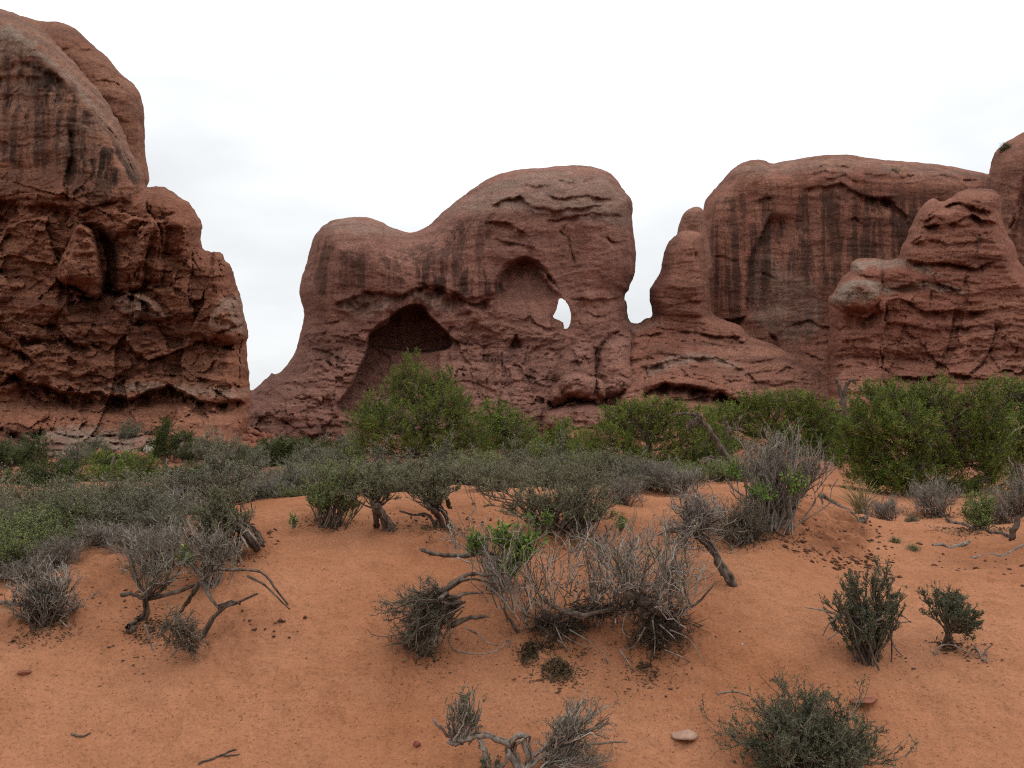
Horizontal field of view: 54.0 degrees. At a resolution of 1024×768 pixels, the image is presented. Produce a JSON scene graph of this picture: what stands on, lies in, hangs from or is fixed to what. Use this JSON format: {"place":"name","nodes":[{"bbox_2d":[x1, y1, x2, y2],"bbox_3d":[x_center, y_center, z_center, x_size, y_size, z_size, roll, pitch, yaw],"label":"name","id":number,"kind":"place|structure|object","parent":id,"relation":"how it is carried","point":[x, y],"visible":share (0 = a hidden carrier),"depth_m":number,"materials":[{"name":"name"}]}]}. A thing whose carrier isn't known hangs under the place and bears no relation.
{"place":"outdoors","nodes":[
{"label":"outdoors","id":0,"kind":"place"},
{"bbox_2d":[0,414,1023,767],"bbox_3d":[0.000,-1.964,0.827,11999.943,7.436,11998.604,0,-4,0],"label":"ground","id":1,"kind":"structure","parent":0,"point":[54,700],"depth_m":5.57,"materials":[{"name":"orange sand"}]},
{"bbox_2d":[0,437,23,470],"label":"saltbush","id":2,"kind":"object","parent":1,"relation":"on","point":[3,456],"visible":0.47,"depth_m":41.67,"materials":[{"name":"green plant"}]},
{"bbox_2d":[0,524,47,581],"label":"rabbitbrush","id":3,"kind":"object","parent":1,"relation":"on","point":[5,548],"visible":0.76,"depth_m":6.50,"materials":[{"name":"green plant"}]},
{"bbox_2d":[0,487,49,533],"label":"sagebrush","id":4,"kind":"object","parent":1,"relation":"on","point":[10,509],"visible":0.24,"depth_m":7.28,"materials":[{"name":"green plant"}]},
{"bbox_2d":[3,427,57,473],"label":"saltbush","id":5,"kind":"object","parent":1,"relation":"on","point":[30,451],"visible":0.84,"depth_m":33.82,"materials":[{"name":"green plant"}]},
{"bbox_2d":[0,477,61,516],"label":"sagebrush","id":6,"kind":"object","parent":1,"relation":"on","point":[31,500],"visible":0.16,"depth_m":8.15,"materials":[{"name":"green plant"}]},
{"bbox_2d":[0,543,61,586],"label":"dead shrub","id":7,"kind":"object","parent":1,"relation":"on","point":[21,570],"visible":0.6,"depth_m":6.39,"materials":[{"name":"grey plant"}]},
{"bbox_2d":[0,506,67,551],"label":"rabbitbrush","id":8,"kind":"object","parent":1,"relation":"on","point":[16,524],"visible":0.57,"depth_m":6.90,"materials":[{"name":"green plant"}]},
{"bbox_2d":[0,540,71,573],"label":"rabbitbrush","id":9,"kind":"object","parent":1,"relation":"on","point":[30,553],"visible":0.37,"depth_m":6.57,"materials":[{"name":"green plant"}]},
{"bbox_2d":[0,506,80,537],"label":"rabbitbrush","id":10,"kind":"object","parent":1,"relation":"on","point":[43,521],"visible":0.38,"depth_m":7.21,"materials":[{"name":"green plant"}]},
{"bbox_2d":[0,457,93,511],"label":"sagebrush","id":11,"kind":"object","parent":1,"relation":"on","point":[57,480],"visible":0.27,"depth_m":9.98,"materials":[{"name":"green plant"}]},
{"bbox_2d":[0,454,93,486],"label":"juniper tree","id":12,"kind":"object","parent":1,"relation":"on","point":[41,471],"visible":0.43,"depth_m":23.71,"materials":[{"name":"green plant"}]},
{"bbox_2d":[1,547,102,634],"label":"dead shrub","id":13,"kind":"object","parent":1,"relation":"on","point":[41,602],"visible":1,"depth_m":5.77,"materials":[{"name":"grey plant"}]},
{"bbox_2d":[26,522,88,551],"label":"rabbitbrush","id":14,"kind":"object","parent":1,"relation":"on","point":[65,533],"visible":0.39,"depth_m":6.90,"materials":[{"name":"green plant"}]},
{"bbox_2d":[13,497,103,532],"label":"rabbitbrush","id":15,"kind":"object","parent":1,"relation":"on","point":[45,506],"visible":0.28,"depth_m":7.50,"materials":[{"name":"green plant"}]},
{"bbox_2d":[24,521,95,569],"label":"dead shrub","id":16,"kind":"object","parent":1,"relation":"on","point":[66,554],"visible":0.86,"depth_m":6.57,"materials":[{"name":"grey plant"}]},
{"bbox_2d":[50,437,97,468],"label":"saltbush","id":17,"kind":"object","parent":1,"relation":"on","point":[75,454],"visible":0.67,"depth_m":44.61,"materials":[{"name":"green plant"}]},
{"bbox_2d":[31,467,141,529],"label":"sagebrush","id":18,"kind":"object","parent":1,"relation":"on","point":[69,503],"visible":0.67,"depth_m":7.58,"materials":[{"name":"green plant"}]},
{"bbox_2d":[79,433,111,453],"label":"saltbush","id":19,"kind":"object","parent":1,"relation":"on","point":[95,445],"visible":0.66,"depth_m":69.63,"materials":[{"name":"green plant"}]},
{"bbox_2d":[62,510,137,549],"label":"dead shrub","id":20,"kind":"object","parent":1,"relation":"on","point":[98,534],"visible":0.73,"depth_m":6.88,"materials":[{"name":"grey plant"}]},
{"bbox_2d":[58,456,173,507],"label":"sagebrush","id":21,"kind":"object","parent":1,"relation":"on","point":[133,480],"visible":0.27,"depth_m":8.57,"materials":[{"name":"green plant"}]},
{"bbox_2d":[78,447,161,482],"bbox_3d":[-10.584,2.247,26.841,2.065,1.200,2.104,-3,-5,43],"label":"juniper tree","id":22,"kind":"object","parent":1,"relation":"on","point":[101,462],"visible":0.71,"depth_m":26.79,"materials":[{"name":"green plant"}]},
{"bbox_2d":[0,9,250,459],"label":"sandstone cliff","id":23,"kind":"structure","parent":1,"relation":"on","point":[120,300],"depth_m":89.86,"materials":[{"name":"brown stone"}]},
{"bbox_2d":[96,516,162,554],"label":"dead shrub","id":24,"kind":"object","parent":1,"relation":"on","point":[118,535],"visible":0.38,"depth_m":6.69,"materials":[{"name":"grey plant"}]},
{"bbox_2d":[112,418,149,439],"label":"saltbush","id":25,"kind":"object","parent":1,"relation":"on","point":[133,432],"visible":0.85,"depth_m":81.52,"materials":[{"name":"green plant"}]},
{"bbox_2d":[88,467,207,532],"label":"sagebrush","id":26,"kind":"object","parent":1,"relation":"on","point":[137,508],"visible":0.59,"depth_m":7.41,"materials":[{"name":"green plant"}]},
{"bbox_2d":[104,501,204,577],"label":"dead shrub","id":27,"kind":"object","parent":1,"relation":"on","point":[150,551],"visible":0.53,"depth_m":6.35,"materials":[{"name":"grey plant"}]},
{"bbox_2d":[115,493,197,533],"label":"sagebrush","id":28,"kind":"object","parent":1,"relation":"on","point":[148,520],"visible":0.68,"depth_m":7.02,"materials":[{"name":"green plant"}]},
{"bbox_2d":[117,472,205,515],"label":"dead shrub","id":29,"kind":"object","parent":1,"relation":"on","point":[176,495],"visible":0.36,"depth_m":7.85,"materials":[{"name":"grey plant"}]},
{"bbox_2d":[146,415,201,463],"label":"juniper tree","id":30,"kind":"object","parent":1,"relation":"on","point":[162,443],"visible":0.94,"depth_m":59.72,"materials":[{"name":"green plant"}]},
{"bbox_2d":[146,599,208,661],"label":"dead shrub","id":31,"kind":"object","parent":1,"relation":"on","point":[181,629],"visible":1,"depth_m":5.49,"materials":[{"name":"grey plant"}]},
{"bbox_2d":[173,439,198,463],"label":"saltbush","id":32,"kind":"object","parent":1,"relation":"on","point":[187,454],"visible":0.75,"depth_m":49.71,"materials":[{"name":"green plant"}]},
{"bbox_2d":[140,513,248,592],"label":"dead shrub","id":33,"kind":"object","parent":1,"relation":"on","point":[209,550],"visible":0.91,"depth_m":6.17,"materials":[{"name":"grey plant"}]},
{"bbox_2d":[155,456,250,477],"bbox_3d":[-8.909,2.646,29.024,3.447,1.185,1.730,-1,-4,16],"label":"juniper tree","id":34,"kind":"object","parent":1,"relation":"on","point":[196,466],"visible":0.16,"depth_m":28.82,"materials":[{"name":"green plant"}]},
{"bbox_2d":[117,533,289,657],"bbox_3d":[-1.785,1.234,5.800,0.985,0.765,0.466,1,-4,-13],"label":"dead shrub","id":35,"kind":"object","parent":1,"relation":"on","point":[148,594],"visible":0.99,"depth_m":5.75,"materials":[{"name":"grey plant"}]},
{"bbox_2d":[190,428,235,464],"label":"saltbush","id":36,"kind":"object","parent":1,"relation":"on","point":[208,444],"visible":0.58,"depth_m":47.69,"materials":[{"name":"green plant"}]},
{"bbox_2d":[143,421,283,511],"bbox_3d":[-2.509,0.734,8.675,1.126,0.835,1.152,-2,-4,30],"label":"sagebrush","id":37,"kind":"object","parent":1,"relation":"on","point":[216,472],"visible":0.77,"depth_m":8.64,"materials":[{"name":"green plant"}]},
{"bbox_2d":[176,478,265,558],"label":"sagebrush","id":38,"kind":"object","parent":1,"relation":"on","point":[217,510],"visible":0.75,"depth_m":6.57,"materials":[{"name":"green plant"}]},
{"bbox_2d":[222,436,260,461],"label":"saltbush","id":39,"kind":"object","parent":1,"relation":"on","point":[237,451],"visible":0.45,"depth_m":39.72,"materials":[{"name":"green plant"}]},
{"bbox_2d":[235,442,275,473],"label":"saltbush","id":40,"kind":"object","parent":1,"relation":"on","point":[254,460],"visible":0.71,"depth_m":31.78,"materials":[{"name":"green plant"}]},
{"bbox_2d":[240,470,299,501],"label":"dead shrub","id":41,"kind":"object","parent":1,"relation":"on","point":[270,485],"visible":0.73,"depth_m":8.90,"materials":[{"name":"grey plant"}]},
{"bbox_2d":[254,483,304,498],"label":"rabbitbrush","id":42,"kind":"object","parent":1,"relation":"on","point":[293,492],"visible":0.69,"depth_m":8.90,"materials":[{"name":"green plant"}]},
{"bbox_2d":[249,452,327,495],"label":"sagebrush","id":43,"kind":"object","parent":1,"relation":"on","point":[288,477],"visible":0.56,"depth_m":9.34,"materials":[{"name":"green plant"}]},
{"bbox_2d":[256,433,335,466],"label":"juniper tree","id":44,"kind":"object","parent":1,"relation":"on","point":[282,449],"visible":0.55,"depth_m":41.47,"materials":[{"name":"green plant"}]},
{"bbox_2d":[285,442,323,468],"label":"saltbush","id":45,"kind":"object","parent":1,"relation":"on","point":[305,451],"visible":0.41,"depth_m":29.75,"materials":[{"name":"green plant"}]},
{"bbox_2d":[273,430,362,473],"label":"sagebrush","id":46,"kind":"object","parent":1,"relation":"on","point":[324,457],"visible":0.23,"depth_m":14.09,"materials":[{"name":"green plant"}]},
{"bbox_2d":[288,439,370,529],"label":"rabbitbrush","id":47,"kind":"object","parent":1,"relation":"on","point":[325,497],"visible":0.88,"depth_m":7.10,"materials":[{"name":"green plant"}]},
{"bbox_2d":[325,437,367,463],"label":"saltbush","id":48,"kind":"object","parent":1,"relation":"on","point":[336,452],"visible":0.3,"depth_m":33.85,"materials":[{"name":"green plant"}]},
{"bbox_2d":[337,459,404,531],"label":"sagebrush","id":49,"kind":"object","parent":1,"relation":"on","point":[374,490],"visible":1,"depth_m":6.92,"materials":[{"name":"green plant"}]},
{"bbox_2d":[327,435,435,470],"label":"sagebrush","id":50,"kind":"object","parent":1,"relation":"on","point":[378,446],"visible":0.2,"depth_m":11.66,"materials":[{"name":"green plant"}]},
{"bbox_2d":[358,451,431,491],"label":"sagebrush","id":51,"kind":"object","parent":1,"relation":"on","point":[411,469],"visible":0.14,"depth_m":9.95,"materials":[{"name":"green plant"}]},
{"bbox_2d":[9,416,831,465],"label":"talus rubble","id":52,"kind":"object","parent":1,"relation":"on","point":[263,434],"visible":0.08,"depth_m":88.90,"materials":[{"name":"red stone"}]},
{"bbox_2d":[342,346,502,464],"bbox_3d":[-2.978,0.829,31.917,4.723,4.077,3.422,-2,-4,32],"label":"juniper tree","id":53,"kind":"object","parent":1,"relation":"on","point":[429,424],"visible":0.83,"depth_m":31.64,"materials":[{"name":"green plant"}]},
{"bbox_2d":[392,451,462,530],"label":"sagebrush","id":54,"kind":"object","parent":1,"relation":"on","point":[437,488],"visible":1,"depth_m":7.03,"materials":[{"name":"green plant"}]},
{"bbox_2d":[367,572,509,661],"bbox_3d":[-0.432,1.314,5.620,0.772,0.542,0.447,1,-4,-17],"label":"dead shrub","id":55,"kind":"object","parent":1,"relation":"on","point":[440,605],"visible":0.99,"depth_m":5.54,"materials":[{"name":"grey plant"}]},
{"bbox_2d":[248,165,635,443],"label":"sandstone butte","id":56,"kind":"object","parent":1,"relation":"on","point":[473,286],"visible":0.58,"depth_m":136.90,"materials":[{"name":"brown stone"}]},
{"bbox_2d":[407,428,498,481],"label":"sagebrush","id":57,"kind":"object","parent":1,"relation":"on","point":[446,455],"visible":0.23,"depth_m":12.72,"materials":[{"name":"green plant"}]},
{"bbox_2d":[420,447,510,486],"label":"sagebrush","id":58,"kind":"object","parent":1,"relation":"on","point":[456,468],"visible":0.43,"depth_m":9.74,"materials":[{"name":"green plant"}]},
{"bbox_2d":[442,445,511,468],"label":"rabbitbrush","id":59,"kind":"object","parent":1,"relation":"on","point":[492,459],"visible":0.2,"depth_m":11.38,"materials":[{"name":"green plant"}]},
{"bbox_2d":[419,508,549,594],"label":"ash shrub","id":60,"kind":"object","parent":1,"relation":"on","point":[501,540],"visible":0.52,"depth_m":5.79,"materials":[{"name":"green plant"}]},
{"bbox_2d":[452,449,530,491],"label":"sagebrush","id":61,"kind":"object","parent":1,"relation":"on","point":[502,473],"visible":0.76,"depth_m":8.48,"materials":[{"name":"green plant"}]},
{"bbox_2d":[1,504,1010,698],"bbox_3d":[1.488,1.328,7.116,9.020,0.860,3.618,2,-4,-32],"label":"leaf litter","id":62,"kind":"object","parent":1,"relation":"on","point":[559,668],"visible":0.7,"depth_m":5.67,"materials":[{"name":"plant"}]},
{"bbox_2d":[472,429,550,473],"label":"sagebrush","id":63,"kind":"object","parent":1,"relation":"on","point":[517,454],"visible":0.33,"depth_m":14.10,"materials":[{"name":"green plant"}]},
{"bbox_2d":[0,495,1023,658],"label":"soil crust","id":64,"kind":"object","parent":1,"relation":"on","point":[807,551],"visible":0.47,"depth_m":6.96},
{"bbox_2d":[12,528,1011,766],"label":"sand grit","id":65,"kind":"object","parent":1,"relation":"on","point":[524,687],"visible":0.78,"depth_m":5.29,"materials":[{"name":"orange sand"}]},
{"bbox_2d":[477,397,548,456],"bbox_3d":[-0.022,1.630,33.026,2.830,2.475,2.172,-4,-5,43],"label":"juniper tree","id":66,"kind":"object","parent":1,"relation":"on","point":[509,427],"visible":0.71,"depth_m":32.59,"materials":[{"name":"green plant"}]},
{"bbox_2d":[433,681,627,767],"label":"dead shrub","id":67,"kind":"object","parent":1,"relation":"on","point":[464,718],"visible":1,"depth_m":4.83,"materials":[{"name":"grey plant"}]},
{"bbox_2d":[499,456,580,488],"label":"sagebrush","id":68,"kind":"object","parent":1,"relation":"on","point":[546,478],"visible":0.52,"depth_m":9.53,"materials":[{"name":"green plant"}]},
{"bbox_2d":[465,461,638,548],"bbox_3d":[0.282,0.819,6.924,1.238,0.600,0.628,0,-4,0],"label":"sagebrush","id":69,"kind":"object","parent":1,"relation":"on","point":[571,501],"visible":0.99,"depth_m":6.87,"materials":[{"name":"green plant"}]},
{"bbox_2d":[526,416,599,459],"bbox_3d":[1.282,1.499,23.764,1.843,1.545,1.641,-1,-4,21],"label":"juniper tree","id":70,"kind":"object","parent":1,"relation":"on","point":[551,438],"visible":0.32,"depth_m":23.81,"materials":[{"name":"green plant"}]},
{"bbox_2d":[517,429,610,483],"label":"sagebrush","id":71,"kind":"object","parent":1,"relation":"on","point":[554,452],"visible":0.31,"depth_m":12.42,"materials":[{"name":"green plant"}]},
{"bbox_2d":[430,479,701,654],"bbox_3d":[0.315,1.099,5.816,1.579,1.091,0.992,-1,-4,20],"label":"dead shrub","id":72,"kind":"object","parent":1,"relation":"on","point":[581,610],"visible":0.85,"depth_m":5.73,"materials":[{"name":"grey plant"}]},
{"bbox_2d":[537,445,602,488],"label":"sagebrush","id":73,"kind":"object","parent":1,"relation":"on","point":[565,464],"visible":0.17,"depth_m":10.47,"materials":[{"name":"green plant"}]},
{"bbox_2d":[566,437,663,484],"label":"sagebrush","id":74,"kind":"object","parent":1,"relation":"on","point":[598,463],"visible":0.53,"depth_m":9.73,"materials":[{"name":"green plant"}]},
{"bbox_2d":[590,466,651,506],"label":"dead shrub","id":75,"kind":"object","parent":1,"relation":"on","point":[625,493],"visible":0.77,"depth_m":8.05,"materials":[{"name":"grey plant"}]},
{"bbox_2d":[593,453,669,493],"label":"sagebrush","id":76,"kind":"object","parent":1,"relation":"on","point":[628,474],"visible":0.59,"depth_m":8.81,"materials":[{"name":"green plant"}]},
{"bbox_2d":[556,504,721,672],"bbox_3d":[0.674,1.228,5.700,0.913,1.076,1.017,4,-5,-45],"label":"dead shrub","id":77,"kind":"object","parent":1,"relation":"on","point":[660,621],"visible":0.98,"depth_m":5.62,"materials":[{"name":"grey plant"}]},
{"bbox_2d":[609,444,682,493],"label":"dead shrub","id":78,"kind":"object","parent":1,"relation":"on","point":[644,465],"visible":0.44,"depth_m":9.04,"materials":[{"name":"grey plant"}]},
{"bbox_2d":[563,391,742,470],"bbox_3d":[2.984,1.148,21.009,3.961,2.026,1.726,0,-4,0],"label":"juniper tree","id":79,"kind":"object","parent":1,"relation":"on","point":[648,435],"visible":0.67,"depth_m":20.89,"materials":[{"name":"green plant"}]},
{"bbox_2d":[635,454,721,497],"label":"dead shrub","id":80,"kind":"object","parent":1,"relation":"on","point":[667,475],"visible":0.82,"depth_m":8.92,"materials":[{"name":"grey plant"}]},
{"bbox_2d":[669,412,731,465],"bbox_3d":[2.416,0.712,12.809,0.836,0.716,0.140,0,-4,0],"label":"dead snag","id":81,"kind":"object","parent":1,"relation":"on","point":[697,419],"visible":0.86,"depth_m":12.79,"materials":[{"name":"grey wood"}]},
{"bbox_2d":[648,475,752,586],"bbox_3d":[1.194,0.931,6.300,0.589,0.746,0.599,-2,-4,26],"label":"dead shrub","id":82,"kind":"object","parent":1,"relation":"on","point":[710,518],"visible":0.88,"depth_m":6.27,"materials":[{"name":"grey plant"}]},
{"bbox_2d":[687,458,749,483],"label":"rabbitbrush","id":83,"kind":"object","parent":1,"relation":"on","point":[713,469],"visible":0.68,"depth_m":10.00,"materials":[{"name":"green plant"}]},
{"bbox_2d":[614,207,828,427],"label":"rock pillar","id":84,"kind":"object","parent":1,"relation":"on","point":[689,344],"visible":0.47,"depth_m":136.21,"materials":[{"name":"red stone"}]},
{"bbox_2d":[709,478,778,547],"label":"shrub","id":85,"kind":"object","parent":1,"relation":"on","point":[745,518],"visible":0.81,"depth_m":6.93,"materials":[{"name":"grey plant"}]},
{"bbox_2d":[723,414,839,535],"bbox_3d":[1.886,0.652,7.153,0.712,0.906,0.737,-3,-5,40],"label":"rabbitbrush","id":86,"kind":"object","parent":1,"relation":"on","point":[781,499],"visible":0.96,"depth_m":7.13,"materials":[{"name":"grey plant"}]},
{"bbox_2d":[695,386,869,464],"bbox_3d":[7.207,1.288,27.039,4.662,2.483,2.154,0,-4,0],"label":"juniper tree","id":87,"kind":"object","parent":1,"relation":"on","point":[795,401],"visible":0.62,"depth_m":26.77,"materials":[{"name":"green plant"}]},
{"bbox_2d":[699,666,918,767],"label":"blackbrush","id":88,"kind":"object","parent":1,"relation":"on","point":[822,740],"visible":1,"depth_m":4.78,"materials":[{"name":"green plant"}]},
{"bbox_2d":[827,378,856,447],"bbox_3d":[6.105,0.562,18.490,0.605,1.376,0.198,1,-4,-14],"label":"dead snag","id":89,"kind":"object","parent":1,"relation":"on","point":[842,402],"visible":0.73,"depth_m":18.51,"materials":[{"name":"grey wood"}]},
{"bbox_2d":[703,154,988,375],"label":"sandstone wall","id":90,"kind":"structure","parent":1,"relation":"on","point":[790,241],"depth_m":166.34,"materials":[{"name":"brown stone"}]},
{"bbox_2d":[804,554,911,670],"bbox_3d":[1.960,1.277,5.619,0.524,0.637,0.390,2,-4,-33],"label":"blackbrush","id":91,"kind":"object","parent":1,"relation":"on","point":[866,637],"visible":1,"depth_m":5.60,"materials":[{"name":"green plant"}]},
{"bbox_2d":[831,479,896,514],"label":"grass tuft","id":92,"kind":"object","parent":1,"relation":"on","point":[856,504],"visible":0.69,"depth_m":8.79,"materials":[{"name":"plant"}]},
{"bbox_2d":[857,486,907,520],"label":"dead shrub","id":93,"kind":"object","parent":1,"relation":"on","point":[878,509],"visible":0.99,"depth_m":8.60,"materials":[{"name":"grey plant"}]},
{"bbox_2d":[826,368,1023,497],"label":"juniper tree","id":94,"kind":"object","parent":1,"relation":"on","point":[980,428],"visible":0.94,"depth_m":13.98,"materials":[{"name":"green plant"}]},
{"bbox_2d":[827,188,1023,423],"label":"rock outcrop","id":95,"kind":"object","parent":1,"relation":"on","point":[943,290],"visible":0.48,"depth_m":123.05,"materials":[{"name":"red stone"}]},
{"bbox_2d":[900,462,967,518],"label":"dead shrub","id":96,"kind":"object","parent":1,"relation":"on","point":[939,503],"visible":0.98,"depth_m":9.80,"materials":[{"name":"grey plant"}]},
{"bbox_2d":[915,580,992,662],"bbox_3d":[2.525,1.350,5.781,0.328,0.456,0.348,2,-4,-22],"label":"blackbrush","id":97,"kind":"object","parent":1,"relation":"on","point":[953,610],"visible":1,"depth_m":5.74,"materials":[{"name":"green plant"}]},
{"bbox_2d":[957,490,997,529],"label":"rabbitbrush","id":98,"kind":"object","parent":1,"relation":"on","point":[981,514],"visible":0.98,"depth_m":8.23,"materials":[{"name":"green plant"}]},
{"bbox_2d":[975,473,1023,523],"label":"dead shrub","id":99,"kind":"object","parent":1,"relation":"on","point":[999,515],"visible":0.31,"depth_m":8.90,"materials":[{"name":"grey plant"}]},
{"bbox_2d":[983,371,1023,487],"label":"juniper tree","id":100,"kind":"object","parent":1,"relation":"on","point":[1010,387],"visible":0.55,"depth_m":16.08,"materials":[{"name":"green plant"}]},
{"bbox_2d":[983,458,1023,540],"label":"dead shrub","id":101,"kind":"object","parent":1,"relation":"on","point":[1015,499],"visible":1,"depth_m":7.29,"materials":[{"name":"grey plant"}]},
{"bbox_2d":[986,132,1023,266],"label":"sandstone dome","id":102,"kind":"structure","parent":1,"relation":"on","point":[1005,179],"depth_m":153.61,"materials":[{"name":"brown stone"}]},
{"bbox_2d":[0,0,1023,389],"label":"sky","id":103,"kind":"structure","parent":0,"point":[277,121],"materials":[{"name":"white"}]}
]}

